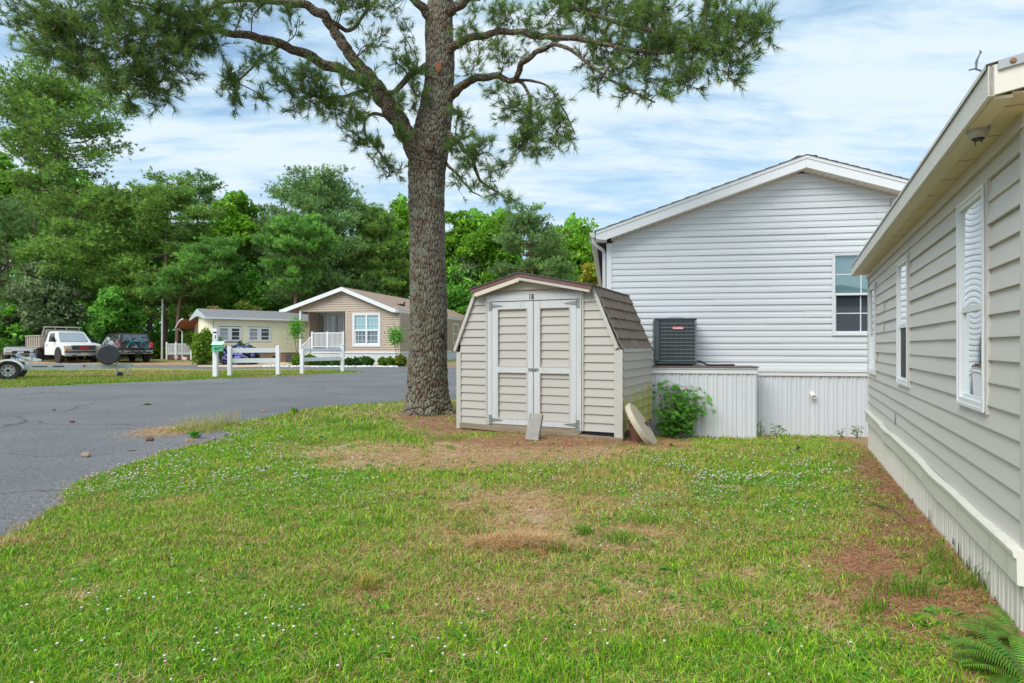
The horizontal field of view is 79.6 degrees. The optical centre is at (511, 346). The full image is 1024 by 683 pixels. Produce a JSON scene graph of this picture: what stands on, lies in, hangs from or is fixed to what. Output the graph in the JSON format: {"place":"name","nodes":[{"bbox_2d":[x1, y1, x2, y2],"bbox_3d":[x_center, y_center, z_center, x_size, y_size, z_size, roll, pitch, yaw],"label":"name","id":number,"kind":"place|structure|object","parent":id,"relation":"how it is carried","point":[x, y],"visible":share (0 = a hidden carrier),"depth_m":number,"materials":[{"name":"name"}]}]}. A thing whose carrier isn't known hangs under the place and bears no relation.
{"place":"outdoors","nodes":[
{"label":"outdoors","id":0,"kind":"place"},
{"bbox_2d":[0,368,357,387],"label":"grass island","id":1,"kind":"structure","parent":0,"point":[150,369],"depth_m":31.55,"materials":[{"name":"green plant"}]},
{"bbox_2d":[0,337,132,379],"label":"boat trailer","id":2,"kind":"object","parent":1,"relation":"on","point":[107,355],"visible":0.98,"depth_m":25.66,"materials":[{"name":"grey metal"}]},
{"bbox_2d":[213,328,217,376],"bbox_3d":[-12.549,0.311,26.032,0.185,2.125,0.195,0,0,0],"label":"mailbox post","id":3,"kind":"object","parent":1,"relation":"on","point":[215,354],"visible":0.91,"depth_m":25.96,"materials":[{"name":"plastic"}]},
{"bbox_2d":[211,341,224,350],"bbox_3d":[-12.365,0.002,25.851,0.470,0.420,0.330,0,0,-12],"label":"mailbox","id":4,"kind":"object","parent":3,"relation":"attached to","point":[218,346],"visible":1,"depth_m":25.75,"materials":[{"name":"green metal"}]},
{"bbox_2d":[227,345,279,375],"bbox_3d":[-11.429,0.659,27.265,2.168,1.407,0.195,0,0,-22],"label":"fence","id":5,"kind":"object","parent":1,"relation":"on","point":[230,351],"visible":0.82,"depth_m":27.22,"materials":[{"name":"plastic"}]},
{"bbox_2d":[300,344,344,373],"bbox_3d":[-8.965,0.616,29.251,0.274,1.459,2.690,0,0,31],"label":"fence","id":6,"kind":"object","parent":1,"relation":"on","point":[303,359],"visible":0.86,"depth_m":29.12,"materials":[{"name":"plastic"}]},
{"bbox_2d":[0,365,455,537],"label":"road","id":7,"kind":"structure","parent":0,"point":[43,445],"depth_m":12.69,"materials":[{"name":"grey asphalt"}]},
{"bbox_2d":[189,430,202,437],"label":"weed","id":8,"kind":"object","parent":7,"relation":"on","point":[193,434],"visible":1,"depth_m":8.98,"materials":[{"name":"green plant"}]},
{"bbox_2d":[263,365,397,366],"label":"white stones","id":9,"kind":"object","parent":7,"relation":"on","point":[331,366],"visible":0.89,"depth_m":35.48,"materials":[{"name":"white stone"}]},
{"bbox_2d":[0,356,455,364],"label":"lawn","id":10,"kind":"structure","parent":0,"point":[125,358],"depth_m":45.90,"materials":[{"name":"green plant"}]},
{"bbox_2d":[0,152,35,291],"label":"broadleaf tree","id":11,"kind":"object","parent":10,"relation":"on","point":[6,189],"visible":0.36,"depth_m":57.81,"materials":[{"name":"green plant"}]},
{"bbox_2d":[0,300,42,357],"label":"broadleaf tree","id":12,"kind":"object","parent":10,"relation":"on","point":[11,340],"visible":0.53,"depth_m":46.38,"materials":[{"name":"green plant"}]},
{"bbox_2d":[4,339,38,358],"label":"parked car","id":13,"kind":"object","parent":10,"relation":"on","point":[14,350],"visible":0.4,"depth_m":45.94,"materials":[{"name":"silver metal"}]},
{"bbox_2d":[0,82,69,260],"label":"pine tree","id":14,"kind":"object","parent":10,"relation":"on","point":[8,105],"visible":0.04,"depth_m":55.72,"materials":[{"name":"green plant"}]},
{"bbox_2d":[0,193,86,358],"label":"pine tree","id":15,"kind":"object","parent":10,"relation":"on","point":[20,213],"visible":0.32,"depth_m":48.60,"materials":[{"name":"green plant"}]},
{"bbox_2d":[0,260,93,359],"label":"broadleaf tree","id":16,"kind":"object","parent":10,"relation":"on","point":[60,300],"visible":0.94,"depth_m":46.43,"materials":[{"name":"green plant"}]},
{"bbox_2d":[25,326,100,362],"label":"pickup truck","id":17,"kind":"object","parent":10,"relation":"on","point":[70,345],"visible":0.96,"depth_m":42.67,"materials":[{"name":"white paint"}]},
{"bbox_2d":[0,33,152,357],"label":"pine tree","id":18,"kind":"object","parent":10,"relation":"on","point":[28,90],"visible":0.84,"depth_m":50.52,"materials":[{"name":"green plant"}]},
{"bbox_2d":[2,179,150,358],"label":"pine tree","id":19,"kind":"object","parent":10,"relation":"on","point":[103,214],"visible":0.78,"depth_m":48.39,"materials":[{"name":"green plant"}]},
{"bbox_2d":[62,322,96,358],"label":"broadleaf tree","id":20,"kind":"object","parent":10,"relation":"on","point":[82,329],"visible":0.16,"depth_m":47.91,"materials":[{"name":"green plant"}]},
{"bbox_2d":[0,317,190,356],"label":"undergrowth","id":21,"kind":"object","parent":10,"relation":"on","point":[154,336],"visible":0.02,"depth_m":54.74,"materials":[{"name":"green plant"}]},
{"bbox_2d":[41,222,158,315],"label":"broadleaf tree","id":22,"kind":"object","parent":10,"relation":"on","point":[111,283],"visible":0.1,"depth_m":58.81,"materials":[{"name":"green plant"}]},
{"bbox_2d":[86,285,148,359],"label":"broadleaf tree","id":23,"kind":"object","parent":10,"relation":"on","point":[114,312],"visible":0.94,"depth_m":46.57,"materials":[{"name":"green plant"}]},
{"bbox_2d":[127,217,182,330],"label":"broadleaf tree","id":24,"kind":"object","parent":10,"relation":"on","point":[159,264],"visible":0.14,"depth_m":61.52,"materials":[{"name":"green plant"}]},
{"bbox_2d":[150,340,165,358],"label":"shrub","id":25,"kind":"object","parent":10,"relation":"on","point":[156,354],"visible":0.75,"depth_m":49.54,"materials":[{"name":"green plant"}]},
{"bbox_2d":[161,299,162,358],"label":"flagpole","id":26,"kind":"object","parent":10,"relation":"on","point":[162,331],"visible":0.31,"depth_m":48.63,"materials":[{"name":"white metal"}]},
{"bbox_2d":[101,164,231,343],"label":"pine tree","id":27,"kind":"object","parent":10,"relation":"on","point":[158,201],"visible":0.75,"depth_m":49.88,"materials":[{"name":"green plant"}]},
{"bbox_2d":[166,342,195,359],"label":"fence","id":28,"kind":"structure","parent":10,"relation":"on","point":[170,353],"depth_m":46.48,"materials":[{"name":"white"}]},
{"bbox_2d":[135,233,247,343],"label":"pine tree","id":29,"kind":"object","parent":10,"relation":"on","point":[219,249],"visible":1,"depth_m":47.06,"materials":[{"name":"green plant"}]},
{"bbox_2d":[181,308,204,347],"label":"shrub","id":30,"kind":"object","parent":10,"relation":"on","point":[187,336],"visible":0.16,"depth_m":45.39,"materials":[{"name":"green plant"}]},
{"bbox_2d":[171,167,228,307],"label":"pine tree","id":31,"kind":"object","parent":10,"relation":"on","point":[205,192],"visible":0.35,"depth_m":61.38,"materials":[{"name":"green plant"}]},
{"bbox_2d":[206,305,232,342],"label":"shrub","id":32,"kind":"object","parent":10,"relation":"on","point":[212,307],"visible":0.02,"depth_m":45.31,"materials":[{"name":"green plant"}]},
{"bbox_2d":[218,346,232,364],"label":"shrub","id":33,"kind":"object","parent":10,"relation":"on","point":[223,358],"visible":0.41,"depth_m":38.24,"materials":[{"name":"purple plant"}]},
{"bbox_2d":[196,189,268,290],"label":"broadleaf tree","id":34,"kind":"object","parent":10,"relation":"on","point":[235,224],"visible":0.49,"depth_m":56.57,"materials":[{"name":"green plant"}]},
{"bbox_2d":[230,340,254,364],"bbox_3d":[-17.015,0.434,38.620,1.816,1.620,1.604,0,0,0],"label":"shrub","id":35,"kind":"object","parent":10,"relation":"on","point":[239,344],"visible":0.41,"depth_m":38.21,"materials":[{"name":"purple plant"}]},
{"bbox_2d":[225,300,261,342],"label":"shrub","id":36,"kind":"object","parent":10,"relation":"on","point":[248,307],"visible":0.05,"depth_m":45.37,"materials":[{"name":"green plant"}]},
{"bbox_2d":[205,258,290,310],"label":"broadleaf tree","id":37,"kind":"object","parent":10,"relation":"on","point":[245,290],"visible":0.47,"depth_m":54.48,"materials":[{"name":"green plant"}]},
{"bbox_2d":[238,204,281,310],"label":"pine tree","id":38,"kind":"object","parent":10,"relation":"on","point":[260,221],"visible":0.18,"depth_m":57.04,"materials":[{"name":"green plant"}]},
{"bbox_2d":[1,141,580,336],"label":"woods","id":39,"kind":"object","parent":10,"relation":"on","point":[172,323],"visible":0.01,"depth_m":68.29,"materials":[{"name":"green plant"}]},
{"bbox_2d":[247,210,343,303],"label":"pine tree","id":40,"kind":"object","parent":10,"relation":"on","point":[285,235],"visible":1,"depth_m":46.83,"materials":[{"name":"green plant"}]},
{"bbox_2d":[258,163,402,310],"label":"pine tree","id":41,"kind":"object","parent":10,"relation":"on","point":[325,192],"visible":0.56,"depth_m":52.84,"materials":[{"name":"green plant"}]},
{"bbox_2d":[332,204,409,298],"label":"pine tree","id":42,"kind":"object","parent":10,"relation":"on","point":[387,249],"visible":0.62,"depth_m":54.91,"materials":[{"name":"green plant"}]},
{"bbox_2d":[373,198,409,297],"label":"broadleaf tree","id":43,"kind":"object","parent":10,"relation":"on","point":[402,224],"visible":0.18,"depth_m":61.55,"materials":[{"name":"green plant"}]},
{"bbox_2d":[445,209,477,287],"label":"broadleaf tree","id":44,"kind":"object","parent":10,"relation":"on","point":[463,225],"visible":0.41,"depth_m":58.63,"materials":[{"name":"green plant"}]},
{"bbox_2d":[446,262,482,315],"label":"broadleaf tree","id":45,"kind":"object","parent":10,"relation":"on","point":[459,297],"visible":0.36,"depth_m":56.42,"materials":[{"name":"green plant"}]},
{"bbox_2d":[449,245,506,302],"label":"broadleaf tree","id":46,"kind":"object","parent":10,"relation":"on","point":[470,267],"visible":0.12,"depth_m":57.41,"materials":[{"name":"green plant"}]},
{"bbox_2d":[454,210,528,286],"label":"broadleaf tree","id":47,"kind":"object","parent":10,"relation":"on","point":[481,240],"visible":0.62,"depth_m":56.81,"materials":[{"name":"green plant"}]},
{"bbox_2d":[482,201,580,280],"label":"pine tree","id":48,"kind":"object","parent":10,"relation":"on","point":[529,221],"visible":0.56,"depth_m":52.12,"materials":[{"name":"green plant"}]},
{"bbox_2d":[523,248,580,278],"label":"broadleaf tree","id":49,"kind":"object","parent":10,"relation":"on","point":[536,271],"visible":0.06,"depth_m":55.82,"materials":[{"name":"green plant"}]},
{"bbox_2d":[539,216,598,281],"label":"broadleaf tree","id":50,"kind":"object","parent":10,"relation":"on","point":[581,245],"visible":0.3,"depth_m":56.80,"materials":[{"name":"green plant"}]},
{"bbox_2d":[197,362,290,366],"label":"driveway","id":51,"kind":"structure","parent":0,"point":[254,365],"depth_m":37.25,"materials":[{"name":"concrete"}]},
{"bbox_2d":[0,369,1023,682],"bbox_3d":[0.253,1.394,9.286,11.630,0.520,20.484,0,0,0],"label":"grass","id":52,"kind":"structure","parent":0,"point":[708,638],"depth_m":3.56,"materials":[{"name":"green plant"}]},
{"bbox_2d":[0,361,1023,682],"bbox_3d":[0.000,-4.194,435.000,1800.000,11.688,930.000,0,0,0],"label":"ground","id":53,"kind":"structure","parent":0,"point":[488,459],"depth_m":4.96,"materials":[{"name":"brown plant"}]},
{"bbox_2d":[99,333,152,361],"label":"black suv","id":54,"kind":"object","parent":53,"relation":"on","point":[115,337],"visible":0.56,"depth_m":41.92,"materials":[{"name":"grey paint"}]},
{"bbox_2d":[114,336,145,353],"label":"bicycle","id":55,"kind":"object","parent":54,"relation":"on","point":[131,348],"visible":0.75,"depth_m":41.27,"materials":[{"name":"silver metal"}]},
{"bbox_2d":[119,335,155,352],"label":"bicycle","id":56,"kind":"object","parent":54,"relation":"on","point":[142,347],"visible":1,"depth_m":41.45,"materials":[{"name":"silver metal"}]},
{"bbox_2d":[189,326,222,364],"bbox_3d":[-18.950,-0.019,38.222,1.880,2.508,2.064,0,0,-41],"label":"shrub","id":57,"kind":"object","parent":53,"relation":"on","point":[202,351],"visible":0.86,"depth_m":37.78,"materials":[{"name":"green plant"}]},
{"bbox_2d":[175,309,307,363],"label":"yellow house","id":58,"kind":"structure","parent":53,"relation":"on","point":[259,329],"depth_m":42.02,"materials":[{"name":"plastic"}]},
{"bbox_2d":[218,327,241,341],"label":"window","id":59,"kind":"structure","parent":58,"relation":"in","point":[231,334],"depth_m":40.59,"materials":[{"name":"plastic"}]},
{"bbox_2d":[248,327,270,341],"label":"window","id":60,"kind":"structure","parent":58,"relation":"in","point":[262,334],"depth_m":41.76,"materials":[{"name":"plastic"}]},
{"bbox_2d":[274,605,303,616],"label":"weed","id":61,"kind":"object","parent":53,"relation":"on","point":[281,611],"visible":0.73,"depth_m":3.07,"materials":[{"name":"green plant"}]},
{"bbox_2d":[282,364,455,365],"bbox_3d":[-8.356,1.157,37.564,11.623,0.041,2.421,0,0,-5],"label":"mulch bed","id":62,"kind":"object","parent":53,"relation":"on","point":[394,365],"visible":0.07,"depth_m":37.20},
{"bbox_2d":[280,314,307,353],"bbox_3d":[-12.800,-0.537,36.544,1.312,3.450,1.571,0,0,13],"label":"rose tree","id":63,"kind":"object","parent":62,"relation":"on","point":[296,330],"visible":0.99,"depth_m":36.42,"materials":[{"name":"green plant"}]},
{"bbox_2d":[290,354,299,365],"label":"shrub","id":64,"kind":"object","parent":62,"relation":"on","point":[295,360],"visible":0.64,"depth_m":36.25,"materials":[{"name":"green plant"}]},
{"bbox_2d":[304,354,316,365],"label":"shrub","id":65,"kind":"object","parent":62,"relation":"on","point":[309,363],"visible":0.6,"depth_m":36.32,"materials":[{"name":"green plant"}]},
{"bbox_2d":[315,361,329,365],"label":"shrub","id":66,"kind":"object","parent":62,"relation":"on","point":[321,363],"visible":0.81,"depth_m":36.24,"materials":[{"name":"green plant"}]},
{"bbox_2d":[329,360,340,365],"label":"shrub","id":67,"kind":"object","parent":62,"relation":"on","point":[335,362],"visible":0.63,"depth_m":36.20,"materials":[{"name":"green plant"}]},
{"bbox_2d":[349,356,359,365],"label":"shrub","id":68,"kind":"object","parent":62,"relation":"on","point":[354,360],"visible":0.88,"depth_m":36.29,"materials":[{"name":"green plant"}]},
{"bbox_2d":[356,356,374,365],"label":"shrub","id":69,"kind":"object","parent":62,"relation":"on","point":[365,360],"visible":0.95,"depth_m":36.23,"materials":[{"name":"green plant"}]},
{"bbox_2d":[377,356,386,365],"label":"shrub","id":70,"kind":"object","parent":62,"relation":"on","point":[381,361],"visible":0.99,"depth_m":36.34,"materials":[{"name":"green plant"}]},
{"bbox_2d":[385,356,394,365],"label":"shrub","id":71,"kind":"object","parent":62,"relation":"on","point":[390,360],"visible":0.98,"depth_m":36.35,"materials":[{"name":"green plant"}]},
{"bbox_2d":[384,323,406,355],"bbox_3d":[-6.894,-0.114,36.650,1.388,2.605,1.652,0,0,0],"label":"rose tree","id":72,"kind":"object","parent":62,"relation":"on","point":[396,335],"visible":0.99,"depth_m":36.37,"materials":[{"name":"green plant"}]},
{"bbox_2d":[394,354,406,365],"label":"shrub","id":73,"kind":"object","parent":62,"relation":"on","point":[400,360],"visible":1,"depth_m":36.32,"materials":[{"name":"green plant"}]},
{"bbox_2d":[279,287,463,364],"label":"beige house","id":74,"kind":"structure","parent":53,"relation":"on","point":[357,323],"depth_m":38.90,"materials":[{"name":"plastic"}]},
{"bbox_2d":[312,312,344,347],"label":"double door","id":75,"kind":"structure","parent":74,"relation":"in","point":[330,322],"depth_m":41.54,"materials":[{"name":"paint"}]},
{"bbox_2d":[352,313,379,346],"bbox_3d":[-9.107,-1.027,38.540,1.923,2.121,0.116,0,0,14],"label":"window","id":76,"kind":"structure","parent":74,"relation":"in","point":[373,318],"depth_m":38.54,"materials":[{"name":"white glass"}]},
{"bbox_2d":[0,0,787,416],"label":"pine tree","id":77,"kind":"object","parent":53,"relation":"on","point":[430,138],"visible":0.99,"depth_m":10.57,"materials":[{"name":"green plant"}]},
{"bbox_2d":[0,417,895,682],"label":"clover","id":78,"kind":"object","parent":53,"relation":"on","point":[654,479],"depth_m":5.70,"materials":[{"name":"green plant"}]},
{"bbox_2d":[525,413,543,440],"bbox_3d":[0.321,1.167,8.859,0.200,0.400,0.070,3,-23,20],"label":"concrete block","id":79,"kind":"object","parent":53,"relation":"on","point":[534,426],"depth_m":8.83,"materials":[{"name":"white concrete"}]},
{"bbox_2d":[451,272,652,441],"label":"garden shed","id":80,"kind":"structure","parent":53,"relation":"on","point":[566,358],"depth_m":9.41,"materials":[{"name":"wood"}]},
{"bbox_2d":[489,301,537,424],"bbox_3d":[0.023,0.263,9.581,0.853,1.944,0.064,0,0,25],"label":"door","id":81,"kind":"structure","parent":80,"relation":"in","point":[513,369],"depth_m":9.61,"materials":[{"name":"paint"}]},
{"bbox_2d":[534,298,579,429],"bbox_3d":[0.675,0.263,9.282,0.741,1.964,0.056,0,0,25],"label":"door","id":82,"kind":"structure","parent":80,"relation":"in","point":[554,320],"depth_m":9.30,"materials":[{"name":"paint"}]},
{"bbox_2d":[575,262,598,285],"bbox_3d":[3.981,-1.299,29.782,2.480,5.543,2.410,0,0,22],"label":"shrub","id":83,"kind":"object","parent":53,"relation":"on","point":[588,276],"visible":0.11,"depth_m":29.46,"materials":[{"name":"yellow plant"}]},
{"bbox_2d":[627,420,648,440],"bbox_3d":[1.828,1.220,8.904,0.310,0.280,0.310,0,0,0],"label":"flower pot","id":84,"kind":"object","parent":53,"relation":"on","point":[634,435],"visible":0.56,"depth_m":8.82,"materials":[{"name":"brown ceramic"}]},
{"bbox_2d":[625,403,656,445],"bbox_3d":[1.824,1.126,8.660,0.082,0.726,0.726,-34,0,16],"label":"round concrete slab","id":85,"kind":"object","parent":53,"relation":"on","point":[641,427],"depth_m":8.47,"materials":[{"name":"beige concrete"}]},
{"bbox_2d":[652,380,717,437],"bbox_3d":[2.951,1.116,11.059,1.352,1.067,1.002,0,0,-13],"label":"bush","id":86,"kind":"object","parent":53,"relation":"on","point":[683,412],"visible":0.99,"depth_m":10.90,"materials":[{"name":"green plant"}]},
{"bbox_2d":[589,154,908,437],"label":"white house","id":87,"kind":"structure","parent":53,"relation":"on","point":[751,273],"depth_m":11.36,"materials":[{"name":"plastic"}]},
{"bbox_2d":[652,317,734,365],"bbox_3d":[3.306,-0.083,11.387,1.598,0.890,0.501,0,0,9],"label":"air conditioner","id":88,"kind":"object","parent":87,"relation":"on","point":[674,341],"visible":0.99,"depth_m":11.22,"materials":[{"name":"grey metal"}]},
{"bbox_2d":[832,252,886,335],"bbox_3d":[6.357,-0.951,11.192,1.013,1.512,0.086,0,0,9],"label":"window","id":89,"kind":"structure","parent":87,"relation":"in","point":[849,293],"depth_m":11.24,"materials":[{"name":"clear glass"}]},
{"bbox_2d":[760,618,788,632],"bbox_3d":[1.163,1.269,2.788,0.141,0.034,0.126,0,0,-20],"label":"weed","id":90,"kind":"object","parent":53,"relation":"on","point":[769,621],"visible":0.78,"depth_m":2.78,"materials":[{"name":"green plant"}]},
{"bbox_2d":[770,423,785,436],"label":"skirting weed","id":91,"kind":"object","parent":53,"relation":"on","point":[778,427],"visible":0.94,"depth_m":11.09,"materials":[{"name":"green plant"}]},
{"bbox_2d":[850,425,863,438],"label":"skirting weed","id":92,"kind":"object","parent":53,"relation":"on","point":[854,430],"visible":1,"depth_m":10.93,"materials":[{"name":"green plant"}]},
{"bbox_2d":[914,614,943,628],"bbox_3d":[1.819,1.202,2.682,0.122,0.031,0.132,0,0,26],"label":"weed","id":93,"kind":"object","parent":53,"relation":"on","point":[924,616],"visible":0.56,"depth_m":2.71,"materials":[{"name":"green plant"}]},
{"bbox_2d":[914,577,947,588],"bbox_3d":[2.128,1.203,3.126,0.177,0.033,0.110,0,0,-18],"label":"weed","id":94,"kind":"object","parent":53,"relation":"on","point":[931,579],"visible":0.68,"depth_m":3.14,"materials":[{"name":"green plant"}]},
{"bbox_2d":[850,53,1023,636],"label":"tan house","id":95,"kind":"structure","parent":53,"relation":"on","point":[944,411],"depth_m":3.40,"materials":[{"name":"plastic"}]},
{"bbox_2d":[868,284,874,374],"bbox_3d":[4.520,-0.204,7.653,0.086,1.095,0.639,0,0,25],"label":"window","id":96,"kind":"structure","parent":95,"relation":"in","point":[871,290],"depth_m":7.82,"materials":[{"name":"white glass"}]},
{"bbox_2d":[896,255,915,386],"bbox_3d":[3.494,-0.214,5.444,0.086,1.115,0.588,0,0,25],"label":"window","id":97,"kind":"structure","parent":95,"relation":"in","point":[902,273],"depth_m":5.52,"materials":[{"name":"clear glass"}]},
{"bbox_2d":[969,50,981,71],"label":"dead twig","id":98,"kind":"object","parent":95,"relation":"on","point":[976,63],"visible":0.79,"depth_m":3.20,"materials":[{"name":"grey"}]},
{"bbox_2d":[966,127,990,145],"bbox_3d":[2.061,-0.922,2.719,0.088,0.067,0.088,0,0,0],"label":"eave light base","id":99,"kind":"object","parent":95,"relation":"attached to","point":[975,135],"visible":1,"depth_m":2.70,"materials":[{"name":"white plastic"}]},
{"bbox_2d":[956,184,1007,412],"bbox_3d":[2.506,-0.238,3.292,0.106,1.139,0.555,0,0,25],"label":"window","id":100,"kind":"structure","parent":95,"relation":"in","point":[970,213],"depth_m":3.32,"materials":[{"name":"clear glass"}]},
{"bbox_2d":[919,604,963,619],"bbox_3d":[1.932,1.198,2.770,0.200,0.032,0.146,0,0,-19],"label":"weed","id":101,"kind":"object","parent":53,"relation":"on","point":[943,610],"visible":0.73,"depth_m":2.77,"materials":[{"name":"green plant"}]},
{"bbox_2d":[939,638,1018,682],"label":"fern","id":102,"kind":"object","parent":53,"relation":"on","point":[996,679],"visible":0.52,"depth_m":2.25,"materials":[{"name":"green plant"}]},
{"bbox_2d":[948,623,1023,682],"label":"fern","id":103,"kind":"object","parent":53,"relation":"on","point":[1007,658],"visible":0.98,"depth_m":2.25,"materials":[{"name":"green plant"}]},
{"bbox_2d":[951,603,1023,657],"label":"fern","id":104,"kind":"object","parent":53,"relation":"on","point":[1005,629],"visible":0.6,"depth_m":2.51,"materials":[{"name":"green plant"}]},
{"bbox_2d":[0,0,1023,331],"label":"sky","id":105,"kind":"structure","parent":0,"point":[870,84],"materials":[{"name":"blue"}]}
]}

